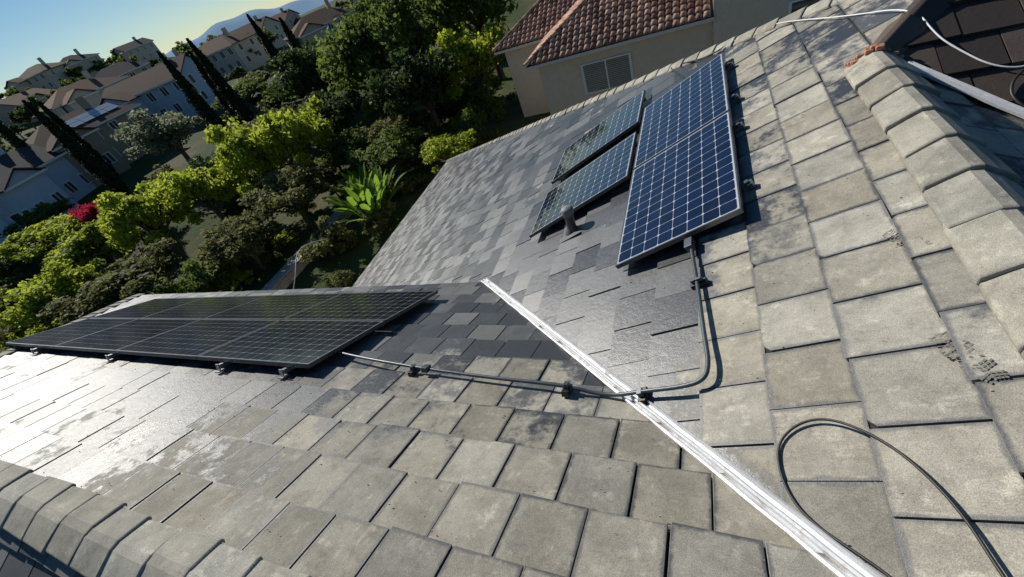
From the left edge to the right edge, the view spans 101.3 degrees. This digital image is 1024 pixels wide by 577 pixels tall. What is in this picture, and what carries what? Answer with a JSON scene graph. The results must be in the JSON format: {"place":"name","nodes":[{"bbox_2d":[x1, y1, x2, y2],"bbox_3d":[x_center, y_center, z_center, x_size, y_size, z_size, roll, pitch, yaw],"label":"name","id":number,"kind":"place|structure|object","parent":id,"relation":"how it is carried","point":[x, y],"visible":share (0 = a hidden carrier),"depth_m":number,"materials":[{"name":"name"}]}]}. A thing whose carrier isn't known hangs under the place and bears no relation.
{"place":"outdoors","nodes":[
{"label":"outdoors","id":0,"kind":"place"},
{"bbox_2d":[0,0,295,98],"label":"sky","id":1,"kind":"structure","parent":0,"point":[49,30],"materials":[{"name":"blue"}]},
{"bbox_2d":[165,0,332,56],"bbox_3d":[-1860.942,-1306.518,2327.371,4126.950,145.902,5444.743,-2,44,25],"label":"distant hills","id":2,"kind":"structure","parent":0,"point":[301,7],"depth_m":2927.03,"materials":[{"name":"blue"}]},
{"bbox_2d":[0,0,550,347],"bbox_3d":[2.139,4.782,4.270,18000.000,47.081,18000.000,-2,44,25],"label":"ground","id":3,"kind":"structure","parent":0,"point":[357,259],"depth_m":38.15,"materials":[{"name":"plant"}]},
{"bbox_2d":[0,122,27,147],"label":"cypress tree","id":4,"kind":"object","parent":3,"relation":"on","point":[13,140],"visible":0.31,"depth_m":54.71,"materials":[{"name":"green plant"}]},
{"bbox_2d":[0,242,51,280],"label":"broadleaf tree","id":5,"kind":"object","parent":3,"relation":"on","point":[4,271],"visible":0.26,"depth_m":39.56,"materials":[{"name":"green plant"}]},
{"bbox_2d":[0,86,51,126],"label":"walls","id":6,"kind":"structure","parent":3,"relation":"on","point":[4,116],"depth_m":109.14,"materials":[{"name":"paint"}]},
{"bbox_2d":[0,88,55,105],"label":"roof","id":7,"kind":"structure","parent":6,"relation":"on","point":[14,100],"depth_m":110.26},
{"bbox_2d":[0,197,74,237],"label":"broadleaf tree","id":8,"kind":"object","parent":3,"relation":"on","point":[41,212],"visible":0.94,"depth_m":47.45,"materials":[{"name":"green plant"}]},
{"bbox_2d":[7,57,70,91],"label":"walls","id":9,"kind":"structure","parent":3,"relation":"on","point":[51,77],"depth_m":142.23,"materials":[{"name":"paint"}]},
{"bbox_2d":[5,62,65,88],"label":"roof","id":10,"kind":"structure","parent":9,"relation":"on","point":[30,72],"depth_m":141.80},
{"bbox_2d":[0,213,84,270],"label":"bright green tree","id":11,"kind":"object","parent":3,"relation":"on","point":[34,235],"visible":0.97,"depth_m":39.81,"materials":[{"name":"green plant"}]},
{"bbox_2d":[0,148,96,243],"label":"walls","id":12,"kind":"structure","parent":3,"relation":"on","point":[53,178],"depth_m":50.24,"materials":[{"name":"paint"}]},
{"bbox_2d":[0,144,65,193],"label":"roof","id":13,"kind":"structure","parent":12,"relation":"on","point":[30,157],"depth_m":53.01,"materials":[{"name":"tile"}]},
{"bbox_2d":[0,151,92,236],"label":"trim","id":14,"kind":"structure","parent":12,"relation":"attached to","point":[35,174],"depth_m":50.92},
{"bbox_2d":[0,173,90,235],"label":"window glass","id":15,"kind":"object","parent":14,"relation":"attached to","point":[14,216],"visible":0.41,"depth_m":51.77,"materials":[{"name":"grey"}]},
{"bbox_2d":[0,259,112,331],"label":"bright green tree","id":16,"kind":"object","parent":3,"relation":"on","point":[31,296],"visible":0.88,"depth_m":29.30,"materials":[{"name":"green plant"}]},
{"bbox_2d":[21,99,131,195],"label":"cypress tree","id":17,"kind":"object","parent":3,"relation":"on","point":[108,177],"visible":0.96,"depth_m":47.50,"materials":[{"name":"green plant"}]},
{"bbox_2d":[37,102,119,177],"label":"cypress tree","id":18,"kind":"object","parent":3,"relation":"on","point":[59,121],"visible":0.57,"depth_m":54.28,"materials":[{"name":"green plant"}]},
{"bbox_2d":[43,70,125,120],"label":"walls","id":19,"kind":"structure","parent":3,"relation":"on","point":[93,100],"depth_m":83.15,"materials":[{"name":"paint"}]},
{"bbox_2d":[32,76,124,118],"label":"roof","id":20,"kind":"structure","parent":19,"relation":"on","point":[62,96],"depth_m":85.36,"materials":[{"name":"tile"}]},
{"bbox_2d":[70,203,102,224],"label":"bougainvillea bush","id":21,"kind":"object","parent":3,"relation":"on","point":[88,213],"visible":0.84,"depth_m":43.20,"materials":[{"name":"pink plant"}]},
{"bbox_2d":[66,48,107,78],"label":"walls","id":22,"kind":"structure","parent":3,"relation":"on","point":[87,66],"depth_m":152.21,"materials":[{"name":"paint"}]},
{"bbox_2d":[42,215,140,270],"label":"bright green tree","id":23,"kind":"object","parent":3,"relation":"on","point":[75,244],"visible":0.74,"depth_m":35.48,"materials":[{"name":"green plant"}]},
{"bbox_2d":[55,96,148,186],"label":"walls","id":24,"kind":"structure","parent":3,"relation":"on","point":[98,142],"depth_m":60.77,"materials":[{"name":"paint"}]},
{"bbox_2d":[26,103,139,152],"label":"roof","id":25,"kind":"structure","parent":24,"relation":"on","point":[41,136],"depth_m":59.33,"materials":[{"name":"tile"}]},
{"bbox_2d":[64,102,117,126],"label":"solar panels","id":26,"kind":"object","parent":25,"relation":"on","point":[95,113],"visible":0.9,"depth_m":61.16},
{"bbox_2d":[52,104,140,174],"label":"trim","id":27,"kind":"structure","parent":24,"relation":"attached to","point":[96,129],"depth_m":60.85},
{"bbox_2d":[36,237,182,323],"bbox_3d":[-25.729,0.416,29.260,8.760,4.911,8.142,-11,41,15],"label":"olive green tree","id":28,"kind":"object","parent":3,"relation":"on","point":[135,275],"visible":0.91,"depth_m":27.40,"materials":[{"name":"green plant"}]},
{"bbox_2d":[121,52,150,78],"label":"walls","id":29,"kind":"structure","parent":3,"relation":"on","point":[128,59],"depth_m":98.23,"materials":[{"name":"paint"}]},
{"bbox_2d":[94,62,150,77],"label":"roof","id":30,"kind":"structure","parent":29,"relation":"on","point":[116,69],"depth_m":97.25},
{"bbox_2d":[114,37,160,61],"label":"walls","id":31,"kind":"structure","parent":3,"relation":"on","point":[150,49],"depth_m":171.14,"materials":[{"name":"paint"}]},
{"bbox_2d":[112,37,151,54],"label":"roof","id":32,"kind":"structure","parent":31,"relation":"on","point":[132,44],"depth_m":169.00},
{"bbox_2d":[93,174,196,260],"bbox_3d":[-30.460,-5.220,35.652,6.912,8.204,7.487,-14,40,12],"label":"bright green tree","id":33,"kind":"object","parent":3,"relation":"on","point":[118,214],"visible":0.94,"depth_m":33.21,"materials":[{"name":"green plant"}]},
{"bbox_2d":[109,108,202,164],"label":"grey green tree","id":34,"kind":"object","parent":3,"relation":"on","point":[156,135],"visible":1,"depth_m":47.34,"materials":[{"name":"green plant"}]},
{"bbox_2d":[103,52,216,119],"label":"walls","id":35,"kind":"structure","parent":3,"relation":"on","point":[162,101],"depth_m":72.23,"materials":[{"name":"paint"}]},
{"bbox_2d":[99,53,209,105],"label":"roof","id":36,"kind":"structure","parent":35,"relation":"on","point":[126,90],"depth_m":71.42,"materials":[{"name":"tile"}]},
{"bbox_2d":[121,74,208,116],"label":"trim","id":37,"kind":"structure","parent":35,"relation":"attached to","point":[163,94],"depth_m":70.95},
{"bbox_2d":[146,74,208,116],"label":"window glass","id":38,"kind":"object","parent":37,"relation":"on","point":[192,79],"visible":0.3,"depth_m":72.19,"materials":[{"name":"grey"}]},
{"bbox_2d":[147,275,202,294],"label":"broadleaf tree","id":39,"kind":"object","parent":3,"relation":"on","point":[175,288],"visible":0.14,"depth_m":26.60,"materials":[{"name":"green plant"}]},
{"bbox_2d":[156,50,231,135],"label":"cypress tree","id":40,"kind":"object","parent":3,"relation":"on","point":[204,109],"visible":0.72,"depth_m":47.36,"materials":[{"name":"green plant"}]},
{"bbox_2d":[150,156,244,224],"bbox_3d":[-26.049,-7.070,35.916,8.388,8.036,7.568,1,45,27],"label":"bright green tree","id":41,"kind":"object","parent":3,"relation":"on","point":[176,188],"visible":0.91,"depth_m":33.29,"materials":[{"name":"green plant"}]},
{"bbox_2d":[186,150,226,192],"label":"dark green tree","id":42,"kind":"object","parent":3,"relation":"on","point":[197,158],"visible":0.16,"depth_m":41.96,"materials":[{"name":"green plant"}]},
{"bbox_2d":[0,0,426,152],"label":"distant trees","id":43,"kind":"object","parent":3,"relation":"on","point":[21,114],"visible":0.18,"depth_m":99.50,"materials":[{"name":"green plant"}]},
{"bbox_2d":[187,50,243,124],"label":"cypress tree","id":44,"kind":"object","parent":3,"relation":"on","point":[208,80],"visible":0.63,"depth_m":56.91,"materials":[{"name":"green plant"}]},
{"bbox_2d":[185,38,256,121],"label":"cypress tree","id":45,"kind":"object","parent":3,"relation":"on","point":[232,97],"visible":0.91,"depth_m":51.37,"materials":[{"name":"green plant"}]},
{"bbox_2d":[207,27,268,75],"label":"walls","id":46,"kind":"structure","parent":3,"relation":"on","point":[257,61],"depth_m":105.58,"materials":[{"name":"paint"}]},
{"bbox_2d":[193,33,255,57],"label":"roof","id":47,"kind":"structure","parent":46,"relation":"on","point":[215,44],"depth_m":104.67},
{"bbox_2d":[196,209,281,270],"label":"olive green tree","id":48,"kind":"object","parent":3,"relation":"on","point":[235,239],"visible":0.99,"depth_m":27.64,"materials":[{"name":"green plant"}]},
{"bbox_2d":[210,73,268,113],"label":"broadleaf tree","id":49,"kind":"object","parent":3,"relation":"on","point":[245,88],"visible":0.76,"depth_m":64.56,"materials":[{"name":"green plant"}]},
{"bbox_2d":[202,113,307,205],"bbox_3d":[-20.837,-10.205,35.748,6.720,9.555,7.279,22,58,42],"label":"bright green tree","id":50,"kind":"object","parent":3,"relation":"on","point":[249,148],"visible":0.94,"depth_m":33.36,"materials":[{"name":"green plant"}]},
{"bbox_2d":[0,39,515,352],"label":"garden shrubs","id":51,"kind":"object","parent":3,"relation":"on","point":[468,108],"visible":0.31,"depth_m":32.21,"materials":[{"name":"green plant"}]},
{"bbox_2d":[240,104,294,129],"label":"olive green tree","id":52,"kind":"object","parent":3,"relation":"on","point":[258,115],"visible":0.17,"depth_m":50.64,"materials":[{"name":"green plant"}]},
{"bbox_2d":[252,15,287,48],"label":"walls","id":53,"kind":"structure","parent":3,"relation":"on","point":[268,24],"depth_m":142.44,"materials":[{"name":"paint"}]},
{"bbox_2d":[229,16,279,34],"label":"roof","id":54,"kind":"structure","parent":53,"relation":"on","point":[246,28],"depth_m":139.60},
{"bbox_2d":[246,13,306,100],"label":"cypress tree","id":55,"kind":"object","parent":3,"relation":"on","point":[271,50],"visible":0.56,"depth_m":59.92,"materials":[{"name":"green plant"}]},
{"bbox_2d":[237,165,325,228],"bbox_3d":[-16.573,-5.873,31.482,6.354,5.281,6.044,-15,40,11],"label":"olive green tree","id":56,"kind":"object","parent":3,"relation":"on","point":[271,200],"visible":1,"depth_m":30.24,"materials":[{"name":"green plant"}]},
{"bbox_2d":[254,95,336,188],"bbox_3d":[-18.724,-11.553,36.836,8.155,8.751,7.358,-11,41,15],"label":"bright green tree","id":57,"kind":"object","parent":3,"relation":"on","point":[287,127],"visible":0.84,"depth_m":34.40,"materials":[{"name":"green plant"}]},
{"bbox_2d":[278,17,318,92],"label":"cypress tree","id":58,"kind":"object","parent":3,"relation":"on","point":[292,39],"visible":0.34,"depth_m":51.88,"materials":[{"name":"green plant"}]},
{"bbox_2d":[263,32,334,98],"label":"dark green tree","id":59,"kind":"object","parent":3,"relation":"on","point":[301,75],"visible":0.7,"depth_m":46.56,"materials":[{"name":"green plant"}]},
{"bbox_2d":[267,212,351,289],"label":"garden path","id":60,"kind":"structure","parent":3,"relation":"on","point":[284,280],"depth_m":27.48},
{"bbox_2d":[286,0,353,49],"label":"walls","id":61,"kind":"structure","parent":3,"relation":"on","point":[311,28],"depth_m":95.80,"materials":[{"name":"paint"}]},
{"bbox_2d":[283,8,352,40],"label":"roof","id":62,"kind":"structure","parent":61,"relation":"on","point":[321,16],"depth_m":98.91,"materials":[{"name":"tile"}]},
{"bbox_2d":[293,89,360,143],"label":"dark green tree","id":63,"kind":"object","parent":3,"relation":"on","point":[338,111],"visible":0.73,"depth_m":39.25,"materials":[{"name":"green plant"}]},
{"bbox_2d":[313,126,369,170],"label":"broadleaf tree","id":64,"kind":"object","parent":3,"relation":"on","point":[342,146],"visible":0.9,"depth_m":35.31,"materials":[{"name":"green plant"}]},
{"bbox_2d":[324,174,389,212],"bbox_3d":[-10.872,-6.287,29.543,4.051,3.048,4.639,-35,40,-13],"label":"banana plant","id":65,"kind":"object","parent":3,"relation":"on","point":[349,198],"visible":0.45,"depth_m":29.30,"materials":[{"name":"green plant"}]},
{"bbox_2d":[332,162,394,194],"bbox_3d":[-10.299,-7.604,30.680,4.565,3.112,4.365,12,51,36],"label":"banana plant","id":66,"kind":"object","parent":3,"relation":"on","point":[361,170],"visible":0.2,"depth_m":30.78,"materials":[{"name":"green plant"}]},
{"bbox_2d":[332,177,401,224],"bbox_3d":[-9.766,-5.460,28.105,4.249,2.993,4.997,-2,44,25],"label":"banana plant","id":67,"kind":"object","parent":3,"relation":"on","point":[368,194],"visible":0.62,"depth_m":28.11,"materials":[{"name":"green plant"}]},
{"bbox_2d":[314,0,426,117],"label":"broadleaf tree","id":68,"kind":"object","parent":3,"relation":"on","point":[343,50],"visible":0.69,"depth_m":38.30,"materials":[{"name":"green plant"}]},
{"bbox_2d":[345,163,405,201],"bbox_3d":[-9.320,-7.337,29.924,4.200,3.069,4.015,16,54,38],"label":"banana plant","id":69,"kind":"object","parent":3,"relation":"on","point":[376,173],"visible":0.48,"depth_m":29.48,"materials":[{"name":"green plant"}]},
{"bbox_2d":[346,125,424,174],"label":"broadleaf tree","id":70,"kind":"object","parent":3,"relation":"on","point":[382,151],"visible":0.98,"depth_m":31.97,"materials":[{"name":"green plant"}]},
{"bbox_2d":[358,115,417,162],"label":"olive green tree","id":71,"kind":"object","parent":3,"relation":"on","point":[398,123],"visible":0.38,"depth_m":34.66,"materials":[{"name":"green plant"}]},
{"bbox_2d":[356,0,459,88],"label":"broadleaf tree","id":72,"kind":"object","parent":3,"relation":"on","point":[387,19],"visible":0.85,"depth_m":37.79,"materials":[{"name":"green plant"}]},
{"bbox_2d":[359,46,462,133],"bbox_3d":[-8.079,-16.098,36.314,8.040,8.934,8.013,-41,42,-19],"label":"dark green tree","id":73,"kind":"object","parent":3,"relation":"on","point":[403,83],"visible":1,"depth_m":33.93,"materials":[{"name":"green plant"}]},
{"bbox_2d":[418,128,475,172],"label":"bright green tree","id":74,"kind":"object","parent":3,"relation":"on","point":[436,147],"visible":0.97,"depth_m":29.62,"materials":[{"name":"green plant"}]},
{"bbox_2d":[416,0,517,80],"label":"broadleaf tree","id":75,"kind":"object","parent":3,"relation":"on","point":[482,10],"visible":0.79,"depth_m":38.47,"materials":[{"name":"green plant"}]},
{"bbox_2d":[435,21,509,100],"bbox_3d":[-3.101,-19.384,37.732,7.487,8.599,6.912,-25,39,-1],"label":"bright green tree","id":76,"kind":"object","parent":3,"relation":"on","point":[466,48],"visible":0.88,"depth_m":35.27,"materials":[{"name":"green plant"}]},
{"bbox_2d":[505,0,791,116],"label":"walls","id":77,"kind":"structure","parent":3,"relation":"on","point":[554,88],"depth_m":24.28,"materials":[{"name":"beige paint"}]},
{"bbox_2d":[498,0,577,50],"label":"wing front tiles","id":78,"kind":"object","parent":77,"relation":"attached to","point":[525,33],"visible":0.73,"depth_m":30.58,"materials":[{"name":"ceramic"}]},
{"bbox_2d":[494,0,713,70],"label":"roof deck and fascia","id":79,"kind":"structure","parent":77,"relation":"attached to","point":[634,39],"depth_m":23.95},
{"bbox_2d":[530,0,710,65],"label":"front tiles","id":80,"kind":"object","parent":79,"relation":"attached to","point":[615,24],"visible":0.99,"depth_m":23.96,"materials":[{"name":"ceramic"}]},
{"bbox_2d":[523,0,586,65],"bbox_3d":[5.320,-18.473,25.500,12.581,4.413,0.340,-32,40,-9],"label":"hip tiles","id":81,"kind":"object","parent":80,"relation":"attached to","point":[541,47],"visible":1,"depth_m":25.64,"materials":[{"name":"ceramic"}]},
{"bbox_2d":[580,0,820,94],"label":"window frames","id":82,"kind":"structure","parent":77,"relation":"attached to","point":[629,53],"depth_m":25.04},
{"bbox_2d":[583,0,818,91],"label":"window glass","id":83,"kind":"object","parent":82,"relation":"in","point":[798,5],"visible":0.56,"depth_m":25.06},
{"bbox_2d":[260,200,348,290],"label":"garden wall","id":84,"kind":"structure","parent":0,"point":[284,268],"depth_m":29.30,"materials":[{"name":"concrete"}]},
{"bbox_2d":[583,55,631,91],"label":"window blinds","id":85,"kind":"object","parent":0,"point":[610,66],"depth_m":25.36,"materials":[{"name":"plastic"}]},
{"bbox_3d":[4.325,1.586,0.610,4.950,2.505,7.000,-2,44,25],"label":"slope tile underlay","id":86,"kind":"object","parent":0,"visible":0},
{"bbox_2d":[927,80,1023,188],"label":"slope tiles","id":87,"kind":"object","parent":86,"relation":"on","point":[1000,134],"visible":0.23,"depth_m":2.51,"materials":[{"name":"concrete"}]},
{"bbox_2d":[902,0,1023,118],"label":"roof tiles","id":88,"kind":"object","parent":87,"relation":"on","point":[975,26],"visible":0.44,"depth_m":2.86,"materials":[{"name":"concrete"}]},
{"bbox_2d":[908,61,1023,118],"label":"valley flashing","id":89,"kind":"object","parent":88,"relation":"attached to","point":[978,94],"visible":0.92,"depth_m":2.75,"materials":[{"name":"metal"}]},
{"bbox_3d":[2.383,-3.936,13.630,21.030,5.781,16.880,-2,44,25],"label":"fascia","id":90,"kind":"object","parent":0,"visible":0},
{"bbox_2d":[0,282,847,576],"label":"roof tiles","id":91,"kind":"object","parent":90,"relation":"on","point":[86,420],"visible":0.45,"depth_m":2.52,"materials":[{"name":"concrete"}]},
{"bbox_2d":[0,294,144,357],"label":"hip caps","id":92,"kind":"object","parent":91,"relation":"on","point":[17,348],"visible":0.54,"depth_m":8.39,"materials":[{"name":"concrete"}]},
{"bbox_2d":[0,460,311,576],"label":"ridge caps","id":93,"kind":"object","parent":91,"relation":"on","point":[85,533],"visible":1,"depth_m":2.17,"materials":[{"name":"concrete"}]},
{"bbox_2d":[6,290,437,378],"bbox_3d":[-4.492,0.514,6.093,6.836,1.052,2.041,-2,44,25],"label":"solar panel array","id":94,"kind":"object","parent":91,"relation":"on","point":[289,332],"visible":1,"depth_m":5.43,"materials":[{"name":"glass"}]},
{"bbox_2d":[390,375,768,576],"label":"roof","id":95,"kind":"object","parent":90,"relation":"on","point":[667,558],"depth_m":1.78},
{"bbox_3d":[2.100,-5.172,13.068,21.000,8.058,15.925,-2,44,25],"label":"far slope tile underlay","id":96,"kind":"object","parent":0,"visible":0},
{"bbox_2d":[697,6,1023,523],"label":"roof","id":97,"kind":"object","parent":96,"relation":"on","point":[870,425],"visible":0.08,"depth_m":2.23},
{"bbox_2d":[352,0,1023,576],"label":"roof tiles","id":98,"kind":"object","parent":97,"relation":"on","point":[808,264],"visible":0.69,"depth_m":2.37,"materials":[{"name":"concrete"}]},
{"bbox_2d":[1,24,992,567],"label":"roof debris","id":99,"kind":"object","parent":98,"relation":"on","point":[525,412],"visible":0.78,"depth_m":2.57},
{"bbox_2d":[337,236,710,403],"bbox_3d":[-0.261,0.207,3.560,3.506,0.411,1.421,-2,44,25],"label":"electrical conduit","id":100,"kind":"object","parent":98,"relation":"on","point":[697,282],"visible":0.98,"depth_m":2.80,"materials":[{"name":"grey metal"}]},
{"bbox_2d":[559,205,586,243],"bbox_3d":[0.688,-0.784,4.933,0.323,0.408,0.300,-2,44,25],"label":"roof vent pipe","id":101,"kind":"object","parent":98,"relation":"on","point":[572,228],"visible":0.99,"depth_m":4.90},
{"bbox_2d":[529,53,755,268],"bbox_3d":[1.300,-1.419,5.046,2.517,1.333,3.884,-2,44,25],"label":"solar panel array","id":102,"kind":"object","parent":98,"relation":"on","point":[685,183],"visible":1,"depth_m":4.21,"materials":[{"name":"glass"}]},
{"bbox_2d":[446,0,839,161],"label":"hip caps","id":103,"kind":"object","parent":98,"relation":"on","point":[817,7],"visible":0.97,"depth_m":5.71,"materials":[{"name":"concrete"}]},
{"bbox_2d":[481,277,882,576],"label":"valley flashing","id":104,"kind":"object","parent":98,"relation":"attached to","point":[809,536],"visible":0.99,"depth_m":1.90,"materials":[{"name":"metal"}]},
{"bbox_2d":[715,9,1023,67],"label":"white cable","id":105,"kind":"object","parent":98,"relation":"on","point":[947,42],"visible":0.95,"depth_m":3.00,"materials":[{"name":"plastic"}]},
{"bbox_2d":[844,43,903,66],"bbox_3d":[2.665,-1.727,3.087,0.336,0.128,0.106,-2,44,25],"label":"ridge end mortar","id":106,"kind":"object","parent":98,"relation":"on","point":[876,47],"visible":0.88,"depth_m":3.05,"materials":[{"name":"concrete"}]},
{"bbox_2d":[777,418,1005,576],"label":"black cable","id":107,"kind":"object","parent":98,"relation":"on","point":[968,523],"visible":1,"depth_m":1.50,"materials":[{"name":"rubber"}]},
{"bbox_2d":[869,0,950,55],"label":"hip caps","id":108,"kind":"object","parent":98,"relation":"on","point":[903,29],"visible":0.81,"depth_m":3.04,"materials":[{"name":"concrete"}]},
{"bbox_2d":[843,50,1023,359],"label":"ridge caps","id":109,"kind":"object","parent":98,"relation":"on","point":[967,181],"visible":0.99,"depth_m":2.00,"materials":[{"name":"concrete"}]},
{"bbox_2d":[881,229,1008,383],"bbox_3d":[1.809,0.018,1.805,0.139,0.070,0.934,-2,44,25],"label":"shoe print","id":110,"kind":"object","parent":98,"relation":"on","point":[966,348],"visible":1,"depth_m":1.61},
{"bbox_3d":[-4.347,2.915,2.695,12.490,1.468,2.900,-2,44,25],"label":"near slope tile underlay","id":111,"kind":"object","parent":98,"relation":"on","visible":0},
{"bbox_2d":[0,530,83,576],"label":"slope tiles","id":112,"kind":"object","parent":111,"relation":"on","point":[18,558],"visible":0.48,"depth_m":2.42,"materials":[{"name":"concrete"}]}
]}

